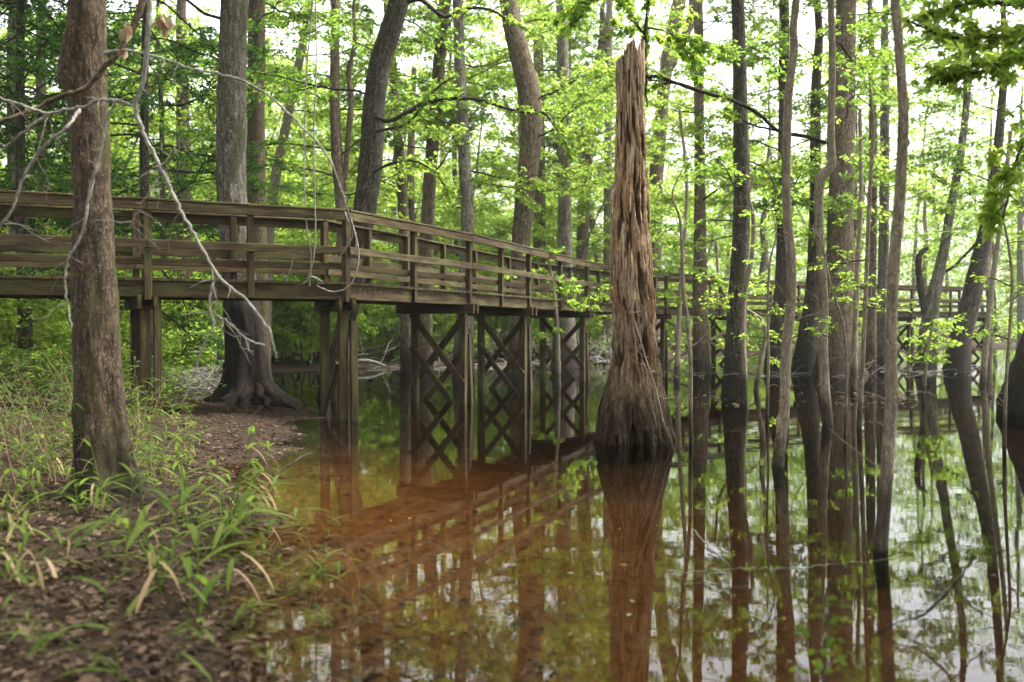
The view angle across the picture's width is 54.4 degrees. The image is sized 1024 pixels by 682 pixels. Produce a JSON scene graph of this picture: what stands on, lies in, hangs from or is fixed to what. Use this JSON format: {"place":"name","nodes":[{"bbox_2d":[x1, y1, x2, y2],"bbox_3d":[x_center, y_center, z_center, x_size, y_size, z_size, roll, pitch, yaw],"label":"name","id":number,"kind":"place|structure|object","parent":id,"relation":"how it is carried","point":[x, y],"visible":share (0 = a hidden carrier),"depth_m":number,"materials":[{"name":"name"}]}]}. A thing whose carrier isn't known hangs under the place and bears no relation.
{"place":"outdoors","nodes":[
{"label":"outdoors","id":0,"kind":"place"},
{"bbox_2d":[0,328,1023,681],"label":"ground","id":1,"kind":"structure","parent":0,"point":[730,504],"depth_m":6.60,"materials":[{"name":"soil"}]},
{"bbox_2d":[0,516,43,590],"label":"cane plant","id":2,"kind":"object","parent":1,"relation":"on","point":[9,564],"visible":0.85,"depth_m":4.88,"materials":[{"name":"green plant"}]},
{"bbox_2d":[0,216,68,364],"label":"sapling","id":3,"kind":"object","parent":1,"relation":"on","point":[39,315],"visible":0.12,"depth_m":19.89,"materials":[{"name":"green plant"}]},
{"bbox_2d":[0,204,71,389],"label":"sapling","id":4,"kind":"object","parent":1,"relation":"on","point":[35,337],"visible":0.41,"depth_m":17.14,"materials":[{"name":"green plant"}]},
{"bbox_2d":[0,594,79,654],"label":"cane plant","id":5,"kind":"object","parent":1,"relation":"on","point":[30,627],"visible":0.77,"depth_m":4.04,"materials":[{"name":"green plant"}]},
{"bbox_2d":[0,481,87,584],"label":"cane plant","id":6,"kind":"object","parent":1,"relation":"on","point":[24,531],"visible":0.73,"depth_m":5.08,"materials":[{"name":"green plant"}]},
{"bbox_2d":[0,0,139,275],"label":"evergreen tree","id":7,"kind":"object","parent":1,"relation":"on","point":[8,74],"visible":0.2,"depth_m":21.03,"materials":[{"name":"green plant"}]},
{"bbox_2d":[0,1,163,301],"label":"tree","id":8,"kind":"object","parent":1,"relation":"on","point":[42,90],"visible":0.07,"depth_m":25.86,"materials":[{"name":"green plant"}]},
{"bbox_2d":[36,300,129,390],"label":"sapling","id":9,"kind":"object","parent":1,"relation":"on","point":[66,332],"visible":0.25,"depth_m":16.88,"materials":[{"name":"green plant"}]},
{"bbox_2d":[0,10,179,302],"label":"tree","id":10,"kind":"object","parent":1,"relation":"on","point":[10,161],"visible":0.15,"depth_m":23.89,"materials":[{"name":"green plant"}]},
{"bbox_2d":[0,0,187,393],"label":"evergreen tree","id":11,"kind":"object","parent":1,"relation":"on","point":[20,68],"visible":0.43,"depth_m":17.37,"materials":[{"name":"green plant"}]},
{"bbox_2d":[0,336,191,484],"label":"cane undergrowth","id":12,"kind":"object","parent":1,"relation":"on","point":[64,383],"visible":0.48,"depth_m":10.43,"materials":[{"name":"green plant"}]},
{"bbox_2d":[1,35,210,273],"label":"tree","id":13,"kind":"object","parent":1,"relation":"on","point":[130,156],"visible":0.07,"depth_m":34.36,"materials":[{"name":"green plant"}]},
{"bbox_2d":[0,10,221,328],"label":"tree","id":14,"kind":"object","parent":1,"relation":"on","point":[195,196],"visible":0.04,"depth_m":32.04,"materials":[{"name":"green plant"}]},
{"bbox_2d":[0,570,221,681],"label":"cane plant","id":15,"kind":"object","parent":1,"relation":"on","point":[193,660],"visible":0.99,"depth_m":3.87,"materials":[{"name":"green plant"}]},
{"bbox_2d":[0,325,226,402],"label":"bushes","id":16,"kind":"object","parent":1,"relation":"on","point":[166,388],"visible":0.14,"depth_m":16.96,"materials":[{"name":"green plant"}]},
{"bbox_2d":[42,389,207,485],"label":"bank grass","id":17,"kind":"structure","parent":1,"relation":"on","point":[185,435],"depth_m":10.21,"materials":[{"name":"green plant"}]},
{"bbox_2d":[55,1,216,271],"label":"tree","id":18,"kind":"object","parent":1,"relation":"on","point":[198,21],"visible":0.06,"depth_m":39.05,"materials":[{"name":"green plant"}]},
{"bbox_2d":[53,223,223,372],"bbox_3d":[-7.683,-0.787,21.319,3.612,4.087,3.372,0,1,5],"label":"sapling","id":19,"kind":"object","parent":1,"relation":"on","point":[189,356],"visible":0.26,"depth_m":20.91,"materials":[{"name":"green plant"}]},
{"bbox_2d":[66,484,233,570],"bbox_3d":[-2.078,1.132,5.657,0.956,0.572,0.556,-1,1,-40],"label":"cane plant","id":20,"kind":"object","parent":1,"relation":"on","point":[185,494],"visible":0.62,"depth_m":5.57,"materials":[{"name":"green plant"}]},
{"bbox_2d":[70,473,237,614],"bbox_3d":[-1.916,1.008,5.230,0.851,0.749,1.159,0,1,-4],"label":"cane plant","id":21,"kind":"object","parent":1,"relation":"on","point":[137,600],"visible":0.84,"depth_m":4.96,"materials":[{"name":"green plant"}]},
{"bbox_2d":[0,384,331,681],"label":"leaf litter","id":22,"kind":"object","parent":1,"relation":"on","point":[21,656],"visible":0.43,"depth_m":4.93,"materials":[{"name":"plant"}]},
{"bbox_2d":[0,0,339,396],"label":"evergreen tree","id":23,"kind":"object","parent":1,"relation":"on","point":[188,51],"visible":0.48,"depth_m":19.09,"materials":[{"name":"green plant"}]},
{"bbox_2d":[0,0,350,510],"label":"tree","id":24,"kind":"object","parent":1,"relation":"on","point":[84,63],"visible":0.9,"depth_m":7.45,"materials":[{"name":"brown plant"}]},
{"bbox_2d":[59,483,298,565],"bbox_3d":[-1.887,1.206,6.209,1.158,0.522,1.956,0,1,-4],"label":"cane plant","id":25,"kind":"object","parent":1,"relation":"on","point":[153,549],"visible":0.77,"depth_m":6.19,"materials":[{"name":"green plant"}]},
{"bbox_2d":[129,427,239,537],"bbox_3d":[-2.261,1.003,6.945,0.835,0.781,1.544,0,1,-28],"label":"cane plant","id":26,"kind":"object","parent":1,"relation":"on","point":[173,498],"visible":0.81,"depth_m":6.90,"materials":[{"name":"green plant"}]},
{"bbox_2d":[99,463,280,591],"bbox_3d":[-1.758,1.009,5.024,1.389,0.703,0.752,1,1,35],"label":"cane plant","id":27,"kind":"object","parent":1,"relation":"on","point":[186,560],"visible":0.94,"depth_m":4.97,"materials":[{"name":"green plant"}]},
{"bbox_2d":[106,0,281,331],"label":"tree","id":28,"kind":"object","parent":1,"relation":"on","point":[207,183],"visible":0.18,"depth_m":26.87,"materials":[{"name":"green plant"}]},
{"bbox_2d":[108,0,283,370],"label":"tree","id":29,"kind":"object","parent":1,"relation":"on","point":[180,5],"visible":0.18,"depth_m":28.73,"materials":[{"name":"green plant"}]},
{"bbox_2d":[139,433,305,531],"bbox_3d":[-2.013,1.023,6.938,1.159,0.749,0.851,0,1,7],"label":"cane plant","id":30,"kind":"object","parent":1,"relation":"on","point":[183,475],"visible":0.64,"depth_m":6.89,"materials":[{"name":"green plant"}]},
{"bbox_2d":[178,476,274,614],"bbox_3d":[-1.507,1.083,5.227,0.468,0.678,0.940,0,1,-18],"label":"cane plant","id":31,"kind":"object","parent":1,"relation":"on","point":[212,581],"visible":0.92,"depth_m":5.12,"materials":[{"name":"green plant"}]},
{"bbox_2d":[185,0,301,410],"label":"tree","id":32,"kind":"object","parent":1,"relation":"on","point":[247,382],"visible":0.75,"depth_m":16.74,"materials":[{"name":"brown plant"}]},
{"bbox_2d":[152,62,334,357],"bbox_3d":[-9.826,-4.340,36.109,7.512,10.698,6.605,1,1,43],"label":"tree","id":33,"kind":"object","parent":1,"relation":"on","point":[290,179],"visible":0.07,"depth_m":34.86,"materials":[{"name":"green plant"}]},
{"bbox_2d":[109,0,380,380],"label":"tree","id":34,"kind":"object","parent":1,"relation":"on","point":[256,127],"visible":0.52,"depth_m":23.78,"materials":[{"name":"green plant"}]},
{"bbox_2d":[224,433,279,541],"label":"cane plant","id":35,"kind":"object","parent":1,"relation":"on","point":[251,484],"visible":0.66,"depth_m":6.58,"materials":[{"name":"green plant"}]},
{"bbox_2d":[177,472,331,548],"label":"cane plant","id":36,"kind":"object","parent":1,"relation":"on","point":[269,525],"visible":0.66,"depth_m":6.66,"materials":[{"name":"green plant"}]},
{"bbox_2d":[175,50,335,347],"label":"tree","id":37,"kind":"object","parent":1,"relation":"on","point":[271,138],"visible":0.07,"depth_m":41.10,"materials":[{"name":"green plant"}]},
{"bbox_2d":[217,199,361,359],"bbox_3d":[-7.909,-2.163,35.289,5.042,6.185,4.970,0,1,-29],"label":"sapling","id":38,"kind":"object","parent":1,"relation":"on","point":[288,236],"visible":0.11,"depth_m":34.55,"materials":[{"name":"green plant"}]},
{"bbox_2d":[271,237,337,365],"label":"sapling","id":39,"kind":"object","parent":1,"relation":"on","point":[304,322],"visible":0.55,"depth_m":33.37,"materials":[{"name":"green plant"}]},
{"bbox_2d":[181,0,457,379],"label":"tree","id":40,"kind":"object","parent":1,"relation":"on","point":[337,135],"visible":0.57,"depth_m":26.82,"materials":[{"name":"green plant"}]},
{"bbox_2d":[247,0,396,312],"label":"tree","id":41,"kind":"object","parent":1,"relation":"on","point":[321,106],"visible":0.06,"depth_m":41.28,"materials":[{"name":"green plant"}]},
{"bbox_2d":[272,237,373,360],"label":"sapling","id":42,"kind":"object","parent":1,"relation":"on","point":[313,313],"visible":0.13,"depth_m":34.10,"materials":[{"name":"green plant"}]},
{"bbox_2d":[272,175,395,362],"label":"tree","id":43,"kind":"object","parent":1,"relation":"on","point":[374,245],"visible":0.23,"depth_m":34.68,"materials":[{"name":"green plant"}]},
{"bbox_2d":[265,0,428,349],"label":"tree","id":44,"kind":"object","parent":1,"relation":"on","point":[285,132],"visible":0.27,"depth_m":30.80,"materials":[{"name":"green plant"}]},
{"bbox_2d":[277,103,456,355],"bbox_3d":[-5.432,-3.999,38.220,7.010,9.982,6.163,0,1,-14],"label":"tree","id":45,"kind":"object","parent":1,"relation":"on","point":[308,203],"visible":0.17,"depth_m":38.19,"materials":[{"name":"green plant"}]},
{"bbox_2d":[196,0,584,399],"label":"tree","id":46,"kind":"object","parent":1,"relation":"on","point":[373,129],"visible":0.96,"depth_m":19.16,"materials":[{"name":"green plant"}]},
{"bbox_2d":[295,0,500,369],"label":"tree","id":47,"kind":"object","parent":1,"relation":"on","point":[405,326],"visible":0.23,"depth_m":32.78,"materials":[{"name":"green plant"}]},
{"bbox_2d":[202,426,605,681],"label":"sunken leaves","id":48,"kind":"object","parent":1,"relation":"on","point":[432,674],"visible":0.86,"depth_m":5.32,"materials":[{"name":"plant"}]},
{"bbox_2d":[357,239,450,358],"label":"sapling","id":49,"kind":"object","parent":1,"relation":"on","point":[395,319],"visible":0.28,"depth_m":37.49,"materials":[{"name":"green plant"}]},
{"bbox_2d":[372,151,458,287],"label":"tree","id":50,"kind":"object","parent":1,"relation":"on","point":[447,169],"visible":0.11,"depth_m":44.43,"materials":[{"name":"green plant"}]},
{"bbox_2d":[327,0,518,372],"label":"tree","id":51,"kind":"object","parent":1,"relation":"on","point":[428,200],"visible":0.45,"depth_m":30.73,"materials":[{"name":"green plant"}]},
{"bbox_2d":[416,23,511,258],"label":"tree","id":52,"kind":"object","parent":1,"relation":"on","point":[454,172],"visible":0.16,"depth_m":47.65,"materials":[{"name":"green plant"}]},
{"bbox_2d":[357,0,597,375],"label":"tree","id":53,"kind":"object","parent":1,"relation":"on","point":[461,131],"visible":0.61,"depth_m":28.80,"materials":[{"name":"green plant"}]},
{"bbox_2d":[415,26,544,322],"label":"tree","id":54,"kind":"object","parent":1,"relation":"on","point":[498,167],"visible":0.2,"depth_m":40.02,"materials":[{"name":"green plant"}]},
{"bbox_2d":[0,190,992,419],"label":"boardwalk","id":55,"kind":"structure","parent":1,"relation":"on","point":[142,297],"depth_m":16.18,"materials":[{"name":"brown wood"}]},
{"bbox_2d":[283,0,359,292],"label":"hanging vine","id":56,"kind":"object","parent":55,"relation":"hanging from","point":[309,277],"visible":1,"depth_m":14.71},
{"bbox_2d":[1,1,1023,360],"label":"distant woods","id":57,"kind":"object","parent":1,"relation":"on","point":[941,189],"visible":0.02,"depth_m":101.53,"materials":[{"name":"green plant"}]},
{"bbox_2d":[470,5,555,239],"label":"tree","id":58,"kind":"object","parent":1,"relation":"on","point":[519,128],"visible":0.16,"depth_m":47.73,"materials":[{"name":"green plant"}]},
{"bbox_2d":[49,301,980,390],"bbox_3d":[1.348,-0.801,33.629,32.009,3.530,27.420,0,1,0],"label":"dead brush","id":59,"kind":"object","parent":1,"relation":"on","point":[215,371],"visible":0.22,"depth_m":35.34,"materials":[{"name":"plant"}]},
{"bbox_2d":[449,129,602,340],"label":"tree","id":60,"kind":"object","parent":1,"relation":"on","point":[498,222],"visible":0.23,"depth_m":42.53,"materials":[{"name":"green plant"}]},
{"bbox_2d":[414,0,651,375],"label":"tree","id":61,"kind":"object","parent":1,"relation":"on","point":[524,72],"visible":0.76,"depth_m":29.19,"materials":[{"name":"green plant"}]},
{"bbox_2d":[469,0,615,356],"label":"tree","id":62,"kind":"object","parent":1,"relation":"on","point":[538,64],"visible":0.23,"depth_m":41.66,"materials":[{"name":"green plant"}]},
{"bbox_2d":[504,245,609,384],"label":"sapling","id":63,"kind":"object","parent":1,"relation":"on","point":[567,287],"visible":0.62,"depth_m":24.25,"materials":[{"name":"green plant"}]},
{"bbox_2d":[470,0,648,366],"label":"tree","id":64,"kind":"object","parent":1,"relation":"on","point":[564,237],"visible":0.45,"depth_m":35.69,"materials":[{"name":"green plant"}]},
{"bbox_2d":[547,264,612,356],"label":"sapling","id":65,"kind":"object","parent":1,"relation":"on","point":[595,333],"visible":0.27,"depth_m":41.62,"materials":[{"name":"green plant"}]},
{"bbox_2d":[488,112,678,354],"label":"tree","id":66,"kind":"object","parent":1,"relation":"on","point":[540,234],"visible":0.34,"depth_m":40.73,"materials":[{"name":"green plant"}]},
{"bbox_2d":[535,0,675,354],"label":"tree","id":67,"kind":"object","parent":1,"relation":"on","point":[582,231],"visible":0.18,"depth_m":43.67,"materials":[{"name":"green plant"}]},
{"bbox_2d":[541,0,671,360],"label":"tree","id":68,"kind":"object","parent":1,"relation":"on","point":[608,49],"visible":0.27,"depth_m":41.71,"materials":[{"name":"green plant"}]},
{"bbox_2d":[573,107,693,327],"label":"tree","id":69,"kind":"object","parent":1,"relation":"on","point":[668,212],"visible":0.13,"depth_m":43.85,"materials":[{"name":"green plant"}]},
{"bbox_2d":[592,38,681,464],"bbox_3d":[1.526,-0.295,12.369,1.384,6.883,1.389,0,1,0],"label":"dead tree","id":70,"kind":"object","parent":1,"relation":"on","point":[629,428],"visible":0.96,"depth_m":12.14,"materials":[{"name":"brown wood"}]},
{"bbox_2d":[594,0,717,353],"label":"tree","id":71,"kind":"object","parent":1,"relation":"on","point":[668,58],"visible":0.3,"depth_m":45.61,"materials":[{"name":"green plant"}]},
{"bbox_2d":[665,166,713,456],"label":"sapling","id":72,"kind":"object","parent":1,"relation":"on","point":[690,406],"visible":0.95,"depth_m":12.29,"materials":[{"name":"brown plant"}]},
{"bbox_2d":[651,109,733,377],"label":"sapling","id":73,"kind":"object","parent":1,"relation":"on","point":[679,301],"visible":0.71,"depth_m":27.93,"materials":[{"name":"green plant"}]},
{"bbox_2d":[602,0,809,372],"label":"tree","id":74,"kind":"object","parent":1,"relation":"on","point":[701,360],"visible":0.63,"depth_m":30.76,"materials":[{"name":"green plant"}]},
{"bbox_2d":[661,135,777,322],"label":"tree","id":75,"kind":"object","parent":1,"relation":"on","point":[715,231],"visible":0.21,"depth_m":56.27,"materials":[{"name":"green plant"}]},
{"bbox_2d":[550,0,894,423],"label":"tree","id":76,"kind":"object","parent":1,"relation":"on","point":[694,50],"visible":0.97,"depth_m":14.53,"materials":[{"name":"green plant"}]},
{"bbox_2d":[650,0,805,399],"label":"tree","id":77,"kind":"object","parent":1,"relation":"on","point":[731,389],"visible":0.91,"depth_m":19.43,"materials":[{"name":"green plant"}]},
{"bbox_2d":[718,162,775,401],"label":"sapling","id":78,"kind":"object","parent":1,"relation":"on","point":[743,321],"visible":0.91,"depth_m":18.75,"materials":[{"name":"green plant"}]},
{"bbox_2d":[689,242,806,390],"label":"sapling","id":79,"kind":"object","parent":1,"relation":"on","point":[718,283],"visible":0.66,"depth_m":21.96,"materials":[{"name":"green plant"}]},
{"bbox_2d":[653,0,856,372],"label":"tree","id":80,"kind":"object","parent":1,"relation":"on","point":[779,299],"visible":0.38,"depth_m":30.78,"materials":[{"name":"green plant"}]},
{"bbox_2d":[724,204,799,414],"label":"sapling","id":81,"kind":"object","parent":1,"relation":"on","point":[742,336],"visible":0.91,"depth_m":15.98,"materials":[{"name":"green plant"}]},
{"bbox_2d":[739,0,834,488],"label":"tree","id":82,"kind":"object","parent":1,"relation":"on","point":[777,468],"visible":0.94,"depth_m":10.15,"materials":[{"name":"brown plant"}]},
{"bbox_2d":[728,141,877,348],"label":"tree","id":83,"kind":"object","parent":1,"relation":"on","point":[804,227],"visible":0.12,"depth_m":55.68,"materials":[{"name":"green plant"}]},
{"bbox_2d":[789,593,853,681],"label":"seedling","id":84,"kind":"object","parent":1,"relation":"on","point":[818,663],"visible":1,"depth_m":3.76,"materials":[{"name":"green plant"}]},
{"bbox_2d":[718,0,938,372],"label":"tree","id":85,"kind":"object","parent":1,"relation":"on","point":[805,352],"visible":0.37,"depth_m":30.74,"materials":[{"name":"green plant"}]},
{"bbox_2d":[720,0,944,375],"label":"tree","id":86,"kind":"object","parent":1,"relation":"on","point":[840,201],"visible":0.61,"depth_m":29.12,"materials":[{"name":"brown plant"}]},
{"bbox_2d":[780,215,884,452],"bbox_3d":[4.232,0.033,13.222,1.035,3.402,1.220,0,1,-29],"label":"sapling","id":87,"kind":"object","parent":1,"relation":"on","point":[845,287],"visible":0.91,"depth_m":13.18,"materials":[{"name":"green plant"}]},
{"bbox_2d":[796,71,917,427],"bbox_3d":[4.912,-1.037,14.229,1.729,5.487,1.135,0,1,28],"label":"sapling","id":88,"kind":"object","parent":1,"relation":"on","point":[864,324],"visible":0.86,"depth_m":13.97,"materials":[{"name":"green plant"}]},
{"bbox_2d":[796,109,919,385],"bbox_3d":[8.299,-2.022,23.802,2.600,7.104,2.164,0,1,-15],"label":"sapling","id":89,"kind":"object","parent":1,"relation":"on","point":[862,205],"visible":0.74,"depth_m":23.93,"materials":[{"name":"green plant"}]},
{"bbox_2d":[829,0,938,587],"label":"tree","id":90,"kind":"object","parent":1,"relation":"on","point":[893,399],"visible":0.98,"depth_m":6.32,"materials":[{"name":"brown plant"}]},
{"bbox_2d":[822,0,949,367],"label":"tree","id":91,"kind":"object","parent":1,"relation":"on","point":[884,120],"visible":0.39,"depth_m":34.80,"materials":[{"name":"green plant"}]},
{"bbox_2d":[799,0,984,368],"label":"tree","id":92,"kind":"object","parent":1,"relation":"on","point":[871,344],"visible":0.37,"depth_m":33.80,"materials":[{"name":"green plant"}]},
{"bbox_2d":[889,128,942,337],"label":"tree","id":93,"kind":"object","parent":1,"relation":"on","point":[915,241],"visible":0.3,"depth_m":83.07,"materials":[{"name":"green plant"}]},
{"bbox_2d":[890,119,963,293],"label":"tree","id":94,"kind":"object","parent":1,"relation":"on","point":[934,221],"visible":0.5,"depth_m":79.82,"materials":[{"name":"green plant"}]},
{"bbox_2d":[899,313,966,397],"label":"sapling","id":95,"kind":"object","parent":1,"relation":"on","point":[926,340],"visible":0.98,"depth_m":19.88,"materials":[{"name":"green plant"}]},
{"bbox_2d":[889,0,1023,243],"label":"leafy branch","id":96,"kind":"object","parent":1,"relation":"on","point":[999,67],"visible":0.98,"depth_m":7.02,"materials":[{"name":"green plant"}]},
{"bbox_2d":[907,0,1023,370],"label":"tree","id":97,"kind":"object","parent":1,"relation":"on","point":[959,357],"visible":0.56,"depth_m":32.75,"materials":[{"name":"green plant"}]},
{"bbox_2d":[908,6,1023,369],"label":"tree","id":98,"kind":"object","parent":1,"relation":"on","point":[929,303],"visible":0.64,"depth_m":32.80,"materials":[{"name":"green plant"}]},
{"bbox_2d":[916,48,1023,413],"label":"tree","id":99,"kind":"object","parent":1,"relation":"on","point":[1015,401],"visible":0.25,"depth_m":16.49,"materials":[{"name":"green plant"}]},
{"bbox_2d":[942,151,1023,462],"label":"sapling","id":100,"kind":"object","parent":1,"relation":"on","point":[985,332],"visible":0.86,"depth_m":11.99,"materials":[{"name":"green plant"}]},
{"bbox_2d":[949,89,1016,346],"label":"tree","id":101,"kind":"object","parent":1,"relation":"on","point":[956,215],"visible":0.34,"depth_m":71.87,"materials":[{"name":"green plant"}]},
{"bbox_2d":[969,85,1023,348],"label":"tree","id":102,"kind":"object","parent":1,"relation":"on","point":[1019,256],"visible":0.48,"depth_m":57.47,"materials":[{"name":"green plant"}]},
{"bbox_2d":[971,131,1023,381],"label":"sapling","id":103,"kind":"object","parent":1,"relation":"on","point":[985,350],"visible":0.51,"depth_m":25.93,"materials":[{"name":"green plant"}]},
{"bbox_2d":[0,0,1023,329],"label":"sky","id":104,"kind":"structure","parent":0,"point":[807,25],"materials":[{"name":"white"}]},
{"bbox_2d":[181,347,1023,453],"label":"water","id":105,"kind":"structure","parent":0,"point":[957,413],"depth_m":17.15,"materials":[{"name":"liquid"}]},
{"bbox_2d":[664,528,902,589],"bbox_3d":[1.687,1.296,5.949,1.640,0.245,0.616,0,1,-4],"label":"floating branch","id":106,"kind":"object","parent":105,"relation":"on","point":[730,568],"visible":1,"depth_m":6.01,"materials":[{"name":"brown wood"}]},
{"bbox_2d":[721,84,809,343],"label":"tree","id":107,"kind":"object","parent":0,"point":[763,255],"visible":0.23,"depth_m":62.80,"materials":[{"name":"green plant"}]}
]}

